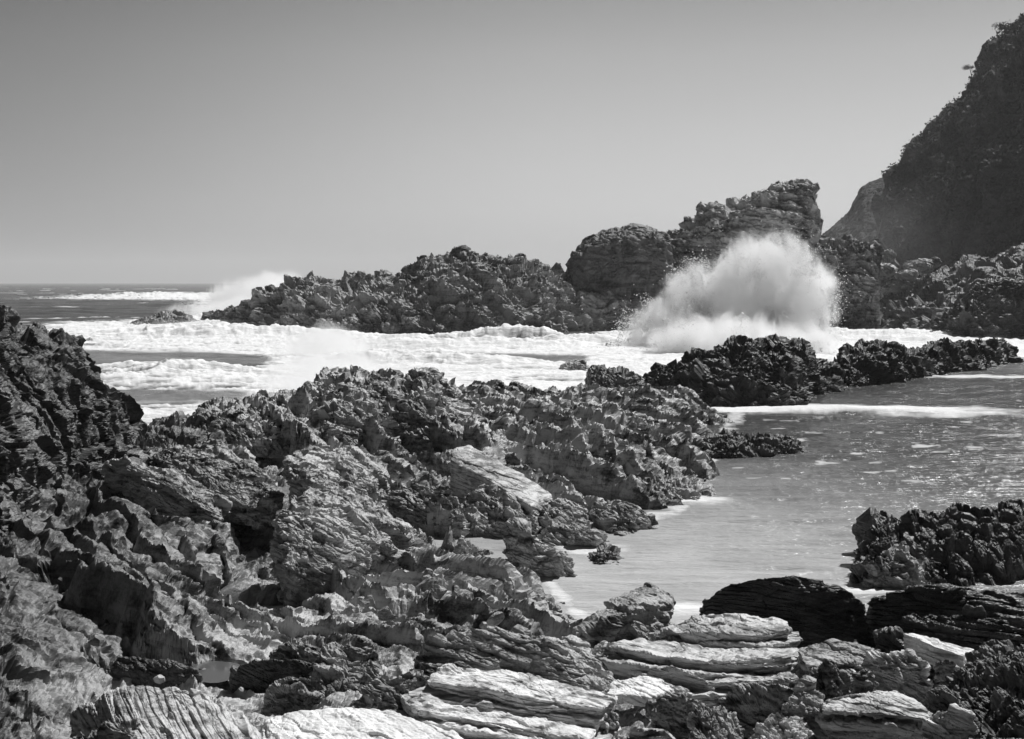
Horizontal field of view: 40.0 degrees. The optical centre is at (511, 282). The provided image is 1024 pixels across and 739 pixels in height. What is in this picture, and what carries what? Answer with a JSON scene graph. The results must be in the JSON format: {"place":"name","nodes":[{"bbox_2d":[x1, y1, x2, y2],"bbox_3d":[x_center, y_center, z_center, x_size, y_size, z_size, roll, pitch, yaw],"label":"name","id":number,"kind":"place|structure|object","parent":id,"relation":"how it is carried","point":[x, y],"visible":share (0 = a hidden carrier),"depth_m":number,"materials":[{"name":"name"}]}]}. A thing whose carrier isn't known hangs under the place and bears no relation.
{"place":"outdoors","nodes":[
{"label":"outdoors","id":0,"kind":"place"},
{"bbox_2d":[0,379,1020,738],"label":"shore ground","id":1,"kind":"structure","parent":0,"point":[96,547],"depth_m":21.39,"materials":[{"name":"grey stone"}]},
{"bbox_2d":[0,305,147,531],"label":"crag","id":2,"kind":"structure","parent":1,"relation":"on","point":[62,405],"depth_m":25.32,"materials":[{"name":"black stone"}]},
{"bbox_2d":[88,634,103,645],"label":"loose stone","id":3,"kind":"object","parent":1,"relation":"on","point":[96,640],"visible":1,"depth_m":15.43,"materials":[{"name":"grey stone"}]},
{"bbox_2d":[67,721,136,738],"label":"boulder","id":4,"kind":"object","parent":1,"relation":"on","point":[107,730],"visible":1,"depth_m":10.91,"materials":[{"name":"grey stone"}]},
{"bbox_2d":[104,656,202,689],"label":"long rock","id":5,"kind":"object","parent":1,"relation":"on","point":[139,671],"visible":0.23,"depth_m":14.64,"materials":[{"name":"grey stone"}]},
{"bbox_2d":[153,674,164,683],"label":"loose stone","id":6,"kind":"object","parent":1,"relation":"on","point":[159,679],"visible":1,"depth_m":14.42,"materials":[{"name":"grey stone"}]},
{"bbox_2d":[69,685,261,738],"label":"boulder","id":7,"kind":"object","parent":1,"relation":"on","point":[145,712],"visible":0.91,"depth_m":11.46,"materials":[{"name":"grey stone"}]},
{"bbox_2d":[101,454,232,522],"bbox_3d":[-5.977,3.685,24.722,1.778,1.393,1.792,0,0,35],"label":"rib","id":8,"kind":"object","parent":1,"relation":"on","point":[167,491],"visible":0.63,"depth_m":24.41,"materials":[{"name":"grey stone"}]},
{"bbox_2d":[146,444,284,529],"bbox_3d":[-5.398,3.869,26.655,3.045,1.412,1.815,0,0,37],"label":"rib","id":9,"kind":"object","parent":1,"relation":"on","point":[249,492],"visible":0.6,"depth_m":26.34,"materials":[{"name":"grey stone"}]},
{"bbox_2d":[192,661,239,682],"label":"tidepool water","id":10,"kind":"structure","parent":1,"relation":"on","point":[215,671],"depth_m":15.35,"materials":[{"name":"grey liquid"}]},
{"bbox_2d":[236,555,244,562],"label":"loose stone","id":11,"kind":"object","parent":1,"relation":"on","point":[240,558],"visible":1,"depth_m":21.46,"materials":[{"name":"grey stone"}]},
{"bbox_2d":[229,658,312,692],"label":"long rock","id":12,"kind":"object","parent":1,"relation":"on","point":[258,676],"visible":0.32,"depth_m":14.65,"materials":[{"name":"grey stone"}]},
{"bbox_2d":[260,677,322,714],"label":"rock","id":13,"kind":"object","parent":1,"relation":"on","point":[285,695],"visible":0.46,"depth_m":13.98,"materials":[{"name":"grey stone"}]},
{"bbox_2d":[269,641,320,663],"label":"rock","id":14,"kind":"object","parent":1,"relation":"on","point":[288,650],"visible":0.21,"depth_m":15.59,"materials":[{"name":"grey stone"}]},
{"bbox_2d":[295,606,303,613],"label":"loose stone","id":15,"kind":"object","parent":1,"relation":"on","point":[298,610],"visible":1,"depth_m":18.20,"materials":[{"name":"grey stone"}]},
{"bbox_2d":[295,641,303,645],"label":"loose stone","id":16,"kind":"object","parent":1,"relation":"on","point":[299,643],"visible":0.48,"depth_m":16.32,"materials":[{"name":"grey stone"}]},
{"bbox_2d":[147,364,487,457],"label":"shore ridge","id":17,"kind":"structure","parent":1,"relation":"on","point":[406,407],"depth_m":38.49,"materials":[{"name":"grey stone"}]},
{"bbox_2d":[282,444,390,505],"bbox_3d":[-3.363,3.984,27.412,1.352,1.739,3.957,0,0,17],"label":"rib","id":18,"kind":"object","parent":1,"relation":"on","point":[321,466],"visible":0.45,"depth_m":26.95,"materials":[{"name":"grey stone"}]},
{"bbox_2d":[268,486,416,607],"bbox_3d":[-2.784,4.111,22.350,1.510,1.678,3.734,0,0,27],"label":"rib","id":19,"kind":"object","parent":1,"relation":"on","point":[319,534],"visible":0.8,"depth_m":21.75,"materials":[{"name":"grey stone"}]},
{"bbox_2d":[308,637,382,698],"bbox_3d":[-1.739,4.248,14.607,0.852,0.909,1.136,0,0,0],"label":"rock","id":20,"kind":"object","parent":1,"relation":"on","point":[336,666],"visible":0.38,"depth_m":14.58,"materials":[{"name":"grey stone"}]},
{"bbox_2d":[348,621,353,626],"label":"white stone","id":21,"kind":"object","parent":1,"relation":"on","point":[350,623],"visible":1,"depth_m":16.24,"materials":[{"name":"white stone"}]},
{"bbox_2d":[261,707,462,738],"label":"white slab","id":22,"kind":"structure","parent":1,"relation":"on","point":[345,723],"depth_m":12.12,"materials":[{"name":"white stone"}]},
{"bbox_2d":[359,599,369,608],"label":"loose stone","id":23,"kind":"object","parent":1,"relation":"on","point":[364,603],"visible":1,"depth_m":18.24,"materials":[{"name":"grey stone"}]},
{"bbox_2d":[364,595,374,606],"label":"loose stone","id":24,"kind":"object","parent":1,"relation":"on","point":[371,600],"visible":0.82,"depth_m":18.42,"materials":[{"name":"grey stone"}]},
{"bbox_2d":[378,606,393,620],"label":"loose stone","id":25,"kind":"object","parent":1,"relation":"on","point":[385,613],"visible":1,"depth_m":17.55,"materials":[{"name":"grey stone"}]},
{"bbox_2d":[349,668,426,712],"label":"dark slope","id":26,"kind":"structure","parent":1,"relation":"on","point":[381,694],"depth_m":13.10,"materials":[{"name":"grey stone"}]},
{"bbox_2d":[421,568,433,580],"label":"loose stone","id":27,"kind":"object","parent":1,"relation":"on","point":[428,571],"visible":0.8,"depth_m":20.38,"materials":[{"name":"grey stone"}]},
{"bbox_2d":[386,481,469,539],"bbox_3d":[-1.646,4.713,27.773,1.912,1.458,0.862,0,0,32],"label":"boulder","id":28,"kind":"object","parent":1,"relation":"on","point":[409,505],"visible":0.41,"depth_m":27.66,"materials":[{"name":"grey stone"}]},
{"bbox_2d":[398,710,468,738],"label":"strata slab","id":29,"kind":"structure","parent":1,"relation":"on","point":[401,712],"depth_m":12.73,"materials":[{"name":"grey stone"}]},
{"bbox_2d":[431,584,446,598],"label":"loose stone","id":30,"kind":"object","parent":1,"relation":"on","point":[438,591],"visible":1,"depth_m":18.85,"materials":[{"name":"grey stone"}]},
{"bbox_2d":[452,585,459,595],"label":"loose stone","id":31,"kind":"object","parent":1,"relation":"on","point":[455,590],"visible":1,"depth_m":19.23,"materials":[{"name":"grey stone"}]},
{"bbox_2d":[452,538,483,556],"bbox_3d":[-0.754,4.603,23.096,0.593,0.952,0.862,0,0,0],"label":"pinnacle","id":32,"kind":"object","parent":1,"relation":"on","point":[466,547],"visible":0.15,"depth_m":22.88,"materials":[{"name":"grey stone"}]},
{"bbox_2d":[480,622,486,628],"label":"loose stone","id":33,"kind":"object","parent":1,"relation":"on","point":[483,625],"visible":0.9,"depth_m":17.16,"materials":[{"name":"grey stone"}]},
{"bbox_2d":[486,595,494,602],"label":"loose stone","id":34,"kind":"object","parent":1,"relation":"on","point":[490,599],"visible":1,"depth_m":19.14,"materials":[{"name":"grey stone"}]},
{"bbox_2d":[488,584,497,594],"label":"loose stone","id":35,"kind":"object","parent":1,"relation":"on","point":[493,588],"visible":1,"depth_m":20.17,"materials":[{"name":"grey stone"}]},
{"bbox_2d":[486,611,504,625],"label":"loose stone","id":36,"kind":"object","parent":1,"relation":"on","point":[496,618],"visible":0.94,"depth_m":17.52,"materials":[{"name":"grey stone"}]},
{"bbox_2d":[409,626,589,689],"bbox_3d":[-0.144,4.174,14.382,1.968,1.282,0.642,0,0,-23],"label":"layered hump","id":37,"kind":"object","parent":1,"relation":"on","point":[489,648],"visible":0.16,"depth_m":14.35,"materials":[{"name":"grey stone"}]},
{"bbox_2d":[459,484,541,537],"bbox_3d":[-0.220,4.749,28.188,1.839,1.272,1.596,0,0,0],"label":"boulder","id":38,"kind":"object","parent":1,"relation":"on","point":[491,508],"visible":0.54,"depth_m":27.90,"materials":[{"name":"grey stone"}]},
{"bbox_2d":[450,445,552,532],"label":"tilted slab","id":39,"kind":"structure","parent":1,"relation":"on","point":[472,469],"depth_m":30.00,"materials":[{"name":"grey stone"}]},
{"bbox_2d":[399,689,620,738],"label":"strata slab","id":40,"kind":"structure","parent":1,"relation":"on","point":[472,722],"depth_m":12.66,"materials":[{"name":"grey stone"}]},
{"bbox_2d":[407,663,617,732],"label":"strata slab","id":41,"kind":"structure","parent":40,"relation":"on","point":[520,693],"depth_m":12.97,"materials":[{"name":"grey stone"}]},
{"bbox_2d":[511,624,531,636],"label":"loose stone","id":42,"kind":"object","parent":1,"relation":"on","point":[520,629],"visible":0.45,"depth_m":16.75,"materials":[{"name":"grey stone"}]},
{"bbox_2d":[502,517,576,577],"bbox_3d":[0.487,4.686,23.805,1.398,1.510,0.652,0,0,-20],"label":"pinnacle","id":43,"kind":"object","parent":1,"relation":"on","point":[525,547],"visible":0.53,"depth_m":23.63,"materials":[{"name":"grey stone"}]},
{"bbox_2d":[538,490,590,533],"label":"boulder","id":44,"kind":"object","parent":1,"relation":"on","point":[569,507],"visible":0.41,"depth_m":28.20,"materials":[{"name":"grey stone"}]},
{"bbox_2d":[537,519,609,546],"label":"boulder","id":45,"kind":"object","parent":1,"relation":"on","point":[553,533],"visible":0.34,"depth_m":26.60,"materials":[{"name":"grey stone"}]},
{"bbox_2d":[543,635,615,705],"bbox_3d":[0.694,4.371,15.150,0.679,0.974,1.007,0,0,-28],"label":"smooth rock","id":46,"kind":"object","parent":1,"relation":"on","point":[597,677],"visible":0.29,"depth_m":15.12,"materials":[{"name":"grey stone"}]},
{"bbox_2d":[587,542,623,564],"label":"pool pebble rock","id":47,"kind":"object","parent":1,"relation":"on","point":[604,553],"visible":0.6,"depth_m":25.24,"materials":[{"name":"grey stone"}]},
{"bbox_2d":[591,641,627,679],"bbox_3d":[1.074,4.432,16.029,0.659,0.670,0.320,0,0,0],"label":"pale shelf","id":48,"kind":"object","parent":1,"relation":"on","point":[602,649],"visible":0.1,"depth_m":15.99,"materials":[{"name":"grey stone"}]},
{"bbox_2d":[599,705,620,738],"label":"rock","id":49,"kind":"object","parent":1,"relation":"on","point":[611,722],"visible":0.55,"depth_m":13.07,"materials":[{"name":"grey stone"}]},
{"bbox_2d":[588,500,657,535],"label":"boulder","id":50,"kind":"object","parent":1,"relation":"on","point":[619,517],"visible":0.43,"depth_m":28.37,"materials":[{"name":"grey stone"}]},
{"bbox_2d":[577,582,675,648],"bbox_3d":[1.525,4.468,17.732,0.645,1.029,2.103,0,0,30],"label":"boulder","id":51,"kind":"object","parent":1,"relation":"on","point":[645,611],"visible":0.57,"depth_m":17.41,"materials":[{"name":"grey stone"}]},
{"bbox_2d":[608,675,673,706],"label":"flat stone","id":52,"kind":"object","parent":1,"relation":"on","point":[639,691],"visible":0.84,"depth_m":14.04,"materials":[{"name":"grey stone"}]},
{"bbox_2d":[625,728,675,738],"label":"rock","id":53,"kind":"object","parent":1,"relation":"on","point":[648,733],"visible":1,"depth_m":12.03,"materials":[{"name":"grey stone"}]},
{"bbox_2d":[645,692,701,738],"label":"boulder","id":54,"kind":"object","parent":1,"relation":"on","point":[669,713],"visible":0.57,"depth_m":13.02,"materials":[{"name":"grey stone"}]},
{"bbox_2d":[642,467,715,499],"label":"foam edged rock","id":55,"kind":"object","parent":1,"relation":"on","point":[674,484],"visible":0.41,"depth_m":33.27,"materials":[{"name":"grey stone"}]},
{"bbox_2d":[647,665,716,708],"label":"boulder","id":56,"kind":"object","parent":1,"relation":"on","point":[677,680],"visible":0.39,"depth_m":14.62,"materials":[{"name":"grey stone"}]},
{"bbox_2d":[599,638,802,680],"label":"layered slab","id":57,"kind":"structure","parent":1,"relation":"on","point":[637,657],"depth_m":15.42,"materials":[{"name":"grey stone"}]},
{"bbox_2d":[687,702,744,738],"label":"jagged rock","id":58,"kind":"object","parent":1,"relation":"on","point":[704,721],"visible":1,"depth_m":12.25,"materials":[{"name":"grey stone"}]},
{"bbox_2d":[660,613,802,649],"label":"layered slab","id":59,"kind":"structure","parent":1,"relation":"on","point":[725,631],"depth_m":16.46,"materials":[{"name":"grey stone"}]},
{"bbox_2d":[689,666,800,705],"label":"layered slab","id":60,"kind":"structure","parent":1,"relation":"on","point":[723,687],"depth_m":14.75,"materials":[{"name":"grey stone"}]},
{"bbox_2d":[711,681,794,738],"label":"rock","id":61,"kind":"object","parent":1,"relation":"on","point":[751,704],"visible":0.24,"depth_m":13.28,"materials":[{"name":"grey stone"}]},
{"bbox_2d":[701,427,804,458],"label":"reef tongue","id":62,"kind":"object","parent":1,"relation":"on","point":[726,443],"visible":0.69,"depth_m":40.65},
{"bbox_2d":[749,712,813,738],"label":"rock","id":63,"kind":"object","parent":1,"relation":"on","point":[776,725],"visible":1,"depth_m":11.90,"materials":[{"name":"grey stone"}]},
{"bbox_2d":[699,575,870,648],"bbox_3d":[3.614,4.494,18.527,2.355,1.434,1.020,0,0,0],"label":"boulder","id":64,"kind":"object","parent":1,"relation":"on","point":[812,611],"visible":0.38,"depth_m":18.22,"materials":[{"name":"black stone"}]},
{"bbox_2d":[781,676,829,738],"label":"rock","id":65,"kind":"object","parent":1,"relation":"on","point":[805,701],"visible":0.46,"depth_m":12.74,"materials":[{"name":"grey stone"}]},
{"bbox_2d":[802,658,853,701],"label":"jagged rock","id":66,"kind":"object","parent":1,"relation":"on","point":[832,679],"visible":0.27,"depth_m":14.12,"materials":[{"name":"grey stone"}]},
{"bbox_2d":[786,638,880,690],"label":"layered slab","id":67,"kind":"structure","parent":1,"relation":"on","point":[842,654],"depth_m":15.31,"materials":[{"name":"grey stone"}]},
{"bbox_2d":[851,669,878,693],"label":"jagged rock","id":68,"kind":"object","parent":1,"relation":"on","point":[865,681],"visible":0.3,"depth_m":14.34,"materials":[{"name":"grey stone"}]},
{"bbox_2d":[815,690,929,738],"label":"ledge rock","id":69,"kind":"object","parent":1,"relation":"on","point":[892,714],"visible":0.99,"depth_m":12.58,"materials":[{"name":"grey stone"}]},
{"bbox_2d":[843,648,933,706],"bbox_3d":[3.987,4.322,15.131,1.054,0.770,0.527,0,0,0],"label":"rock","id":70,"kind":"object","parent":1,"relation":"on","point":[906,672],"visible":0.48,"depth_m":15.01,"materials":[{"name":"grey stone"}]},
{"bbox_2d":[859,542,928,589],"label":"pool boulder","id":71,"kind":"object","parent":1,"relation":"on","point":[899,566],"visible":0.73,"depth_m":23.03,"materials":[{"name":"grey stone"}]},
{"bbox_2d":[872,626,934,688],"bbox_3d":[4.548,4.325,15.754,0.532,0.947,0.958,0,0,-42],"label":"boulder","id":72,"kind":"object","parent":1,"relation":"on","point":[888,639],"visible":0.09,"depth_m":15.78,"materials":[{"name":"grey stone"}]},
{"bbox_2d":[903,633,973,667],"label":"slab","id":73,"kind":"structure","parent":72,"relation":"on","point":[931,651],"depth_m":15.37,"materials":[{"name":"grey stone"}]},
{"bbox_2d":[849,498,1023,586],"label":"pool outcrop","id":74,"kind":"object","parent":1,"relation":"on","point":[956,544],"visible":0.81,"depth_m":23.95,"materials":[{"name":"grey stone"}]},
{"bbox_2d":[865,583,1023,647],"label":"boulder","id":75,"kind":"object","parent":1,"relation":"on","point":[892,609],"visible":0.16,"depth_m":18.11,"materials":[{"name":"black stone"}]},
{"bbox_2d":[933,659,959,687],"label":"rock","id":76,"kind":"object","parent":1,"relation":"on","point":[944,668],"visible":0.32,"depth_m":14.99,"materials":[{"name":"grey stone"}]},
{"bbox_2d":[920,703,979,738],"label":"rock","id":77,"kind":"object","parent":1,"relation":"on","point":[955,721],"visible":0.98,"depth_m":12.35,"materials":[{"name":"grey stone"}]},
{"bbox_2d":[902,604,1023,650],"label":"boulder","id":78,"kind":"object","parent":1,"relation":"on","point":[973,627],"visible":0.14,"depth_m":16.61,"materials":[{"name":"black stone"}]},
{"bbox_2d":[924,639,1023,738],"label":"jagged rock","id":79,"kind":"object","parent":1,"relation":"on","point":[985,684],"visible":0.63,"depth_m":12.99,"materials":[{"name":"grey stone"}]},
{"bbox_2d":[0,283,1023,623],"bbox_3d":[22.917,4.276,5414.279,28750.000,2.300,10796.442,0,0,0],"label":"sea","id":80,"kind":"structure","parent":0,"point":[936,443],"depth_m":53.02,"materials":[{"name":"liquid"}]},
{"bbox_2d":[128,309,196,324],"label":"sea rock","id":81,"kind":"object","parent":80,"relation":"in","point":[169,316],"visible":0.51,"depth_m":146.92,"materials":[{"name":"grey stone"}]},
{"bbox_2d":[200,245,691,334],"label":"rock outcrop","id":82,"kind":"object","parent":80,"relation":"in","point":[464,288],"visible":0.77,"depth_m":137.24,"materials":[{"name":"grey stone"}]},
{"bbox_2d":[565,223,675,296],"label":"sea boulder","id":83,"kind":"object","parent":82,"relation":"on","point":[620,262],"visible":0.95,"depth_m":144.80,"materials":[{"name":"grey stone"}]},
{"bbox_2d":[560,359,589,370],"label":"sea rock","id":84,"kind":"object","parent":80,"relation":"in","point":[570,365],"visible":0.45,"depth_m":79.16,"materials":[{"name":"grey stone"}]},
{"bbox_2d":[584,364,647,388],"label":"square rock","id":85,"kind":"object","parent":80,"relation":"on","point":[609,377],"visible":0.66,"depth_m":59.85,"materials":[{"name":"grey stone"}]},
{"bbox_2d":[597,218,871,354],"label":"wave spray","id":86,"kind":"object","parent":80,"relation":"on","point":[697,336],"visible":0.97,"depth_m":106.81,"materials":[{"name":"liquid"}]},
{"bbox_2d":[640,333,846,406],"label":"reef outcrop","id":87,"kind":"object","parent":80,"relation":"in","point":[775,369],"visible":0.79,"depth_m":57.60,"materials":[{"name":"black stone"}]},
{"bbox_2d":[666,178,823,330],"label":"sea stack","id":88,"kind":"object","parent":80,"relation":"in","point":[746,226],"visible":0.79,"depth_m":145.02,"materials":[{"name":"grey stone"}]},
{"bbox_2d":[836,337,1023,386],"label":"reef outcrop","id":89,"kind":"object","parent":80,"relation":"in","point":[861,361],"visible":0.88,"depth_m":74.34,"materials":[{"name":"black stone"}]},
{"bbox_2d":[880,243,1023,329],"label":"rock slope","id":90,"kind":"structure","parent":80,"relation":"on","point":[923,301],"depth_m":154.32,"materials":[{"name":"grey stone"}]},
{"bbox_2d":[805,233,883,328],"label":"blocky outcrop","id":91,"kind":"object","parent":90,"relation":"on","point":[861,262],"visible":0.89,"depth_m":143.42,"materials":[{"name":"grey stone"}]},
{"bbox_2d":[879,263,897,279],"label":"beach boulder","id":92,"kind":"object","parent":90,"relation":"on","point":[887,270],"visible":0.5,"depth_m":158.46,"materials":[{"name":"grey stone"}]},
{"bbox_2d":[881,249,898,269],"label":"beach boulder","id":93,"kind":"object","parent":90,"relation":"on","point":[889,255],"visible":0.61,"depth_m":171.40,"materials":[{"name":"grey stone"}]},
{"bbox_2d":[881,279,911,294],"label":"beach boulder","id":94,"kind":"object","parent":90,"relation":"on","point":[894,286],"visible":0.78,"depth_m":158.87,"materials":[{"name":"grey stone"}]},
{"bbox_2d":[894,268,918,281],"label":"beach boulder","id":95,"kind":"object","parent":90,"relation":"on","point":[910,274],"visible":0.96,"depth_m":159.19,"materials":[{"name":"grey stone"}]},
{"bbox_2d":[902,258,934,275],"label":"beach boulder","id":96,"kind":"object","parent":90,"relation":"on","point":[922,266],"visible":0.89,"depth_m":170.76,"materials":[{"name":"grey stone"}]},
{"bbox_2d":[930,257,941,267],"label":"beach boulder","id":97,"kind":"object","parent":90,"relation":"on","point":[937,261],"visible":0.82,"depth_m":171.31,"materials":[{"name":"grey stone"}]},
{"bbox_2d":[930,273,1023,338],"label":"black outcrop","id":98,"kind":"object","parent":80,"relation":"in","point":[989,307],"visible":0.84,"depth_m":121.01,"materials":[{"name":"black stone"}]},
{"bbox_2d":[0,0,1023,282],"label":"sky","id":99,"kind":"structure","parent":0,"point":[142,141],"materials":[{"name":"grey"}]},
{"bbox_2d":[822,177,884,243],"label":"headland","id":100,"kind":"structure","parent":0,"point":[857,221],"depth_m":358.97,"materials":[{"name":"grey stone"}]},
{"bbox_2d":[871,16,1023,287],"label":"cliff","id":101,"kind":"structure","parent":0,"point":[1005,192],"depth_m":214.73,"materials":[{"name":"black stone"}]},
{"bbox_2d":[873,13,1023,284],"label":"scrub","id":102,"kind":"object","parent":101,"relation":"on","point":[936,190],"visible":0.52,"depth_m":214.63,"materials":[{"name":"black plant"}]},
{"bbox_2d":[962,64,974,76],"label":"cliff tree","id":103,"kind":"object","parent":101,"relation":"on","point":[966,67],"visible":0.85,"depth_m":255.89,"materials":[{"name":"grey plant"}]},
{"bbox_2d":[991,21,1007,33],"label":"cliff tree","id":104,"kind":"object","parent":101,"relation":"on","point":[1001,26],"visible":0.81,"depth_m":261.41,"materials":[{"name":"grey plant"}]}
]}

